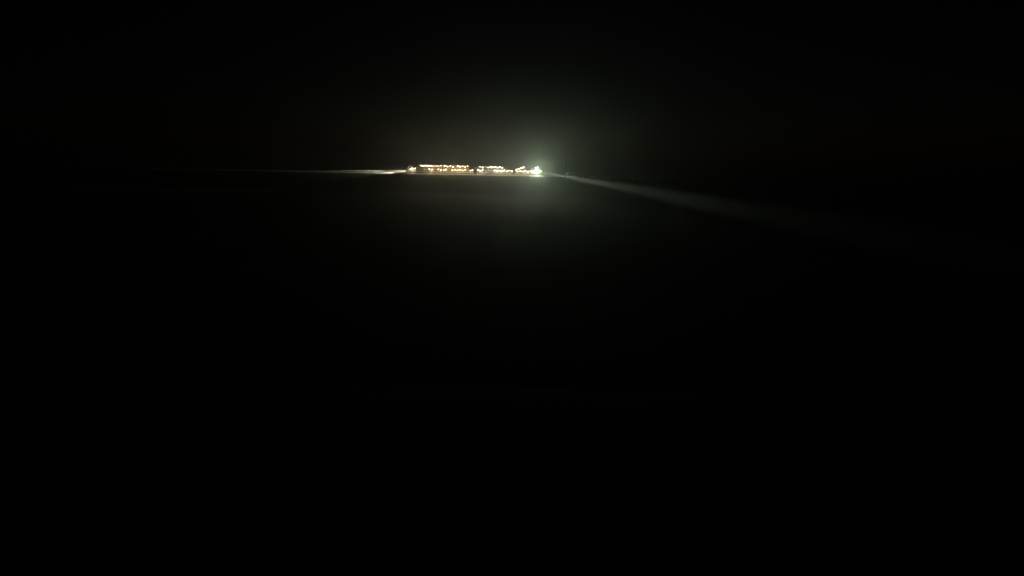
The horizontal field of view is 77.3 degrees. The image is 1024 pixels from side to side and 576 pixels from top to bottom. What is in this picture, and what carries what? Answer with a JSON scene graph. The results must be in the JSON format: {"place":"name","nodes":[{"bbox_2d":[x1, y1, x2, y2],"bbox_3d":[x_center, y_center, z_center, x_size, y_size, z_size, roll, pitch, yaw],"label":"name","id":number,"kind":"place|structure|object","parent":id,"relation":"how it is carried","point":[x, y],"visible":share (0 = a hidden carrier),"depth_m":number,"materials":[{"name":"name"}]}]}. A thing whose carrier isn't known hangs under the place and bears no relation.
{"place":"outdoors","nodes":[
{"label":"outdoors","id":0,"kind":"place"},
{"bbox_2d":[0,166,1023,575],"bbox_3d":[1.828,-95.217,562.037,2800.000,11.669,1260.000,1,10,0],"label":"ground","id":1,"kind":"structure","parent":0,"point":[210,372],"depth_m":40.97,"materials":[{"name":"black"}]},
{"bbox_2d":[320,170,416,171],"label":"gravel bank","id":2,"kind":"structure","parent":1,"relation":"on","point":[370,170],"depth_m":344.80,"materials":[{"name":"grey gravel"}]},
{"bbox_2d":[0,165,1023,185],"bbox_3d":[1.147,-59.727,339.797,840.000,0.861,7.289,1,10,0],"label":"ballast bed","id":3,"kind":"object","parent":1,"relation":"on","point":[487,174],"visible":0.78,"depth_m":336.97,"materials":[{"name":"grey gravel"}]},
{"bbox_2d":[0,164,996,183],"bbox_3d":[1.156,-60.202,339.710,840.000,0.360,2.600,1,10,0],"label":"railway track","id":4,"kind":"structure","parent":3,"relation":"on","point":[475,173],"depth_m":338.94,"materials":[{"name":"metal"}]},
{"bbox_2d":[406,165,416,171],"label":"rail grinder car","id":5,"kind":"object","parent":4,"relation":"on","point":[410,168],"visible":1,"depth_m":338.09,"materials":[{"name":"grey paint"}]},
{"bbox_2d":[418,163,441,172],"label":"rail grinder car","id":6,"kind":"object","parent":4,"relation":"on","point":[423,168],"visible":1,"depth_m":337.88,"materials":[{"name":"metal"}]},
{"bbox_2d":[443,164,473,172],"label":"rail grinder car","id":7,"kind":"object","parent":4,"relation":"on","point":[457,168],"visible":1,"depth_m":337.89,"materials":[{"name":"metal"}]},
{"bbox_2d":[476,165,513,173],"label":"rail grinder car","id":8,"kind":"object","parent":4,"relation":"on","point":[493,169],"visible":1,"depth_m":337.92,"materials":[{"name":"metal"}]},
{"bbox_2d":[515,167,540,174],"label":"rail grinder car","id":9,"kind":"object","parent":4,"relation":"on","point":[534,170],"visible":1,"depth_m":338.04,"materials":[{"name":"metal"}]},
{"bbox_2d":[0,0,1023,184],"label":"sky","id":10,"kind":"structure","parent":0,"point":[922,91],"materials":[{"name":"black"}]}
]}

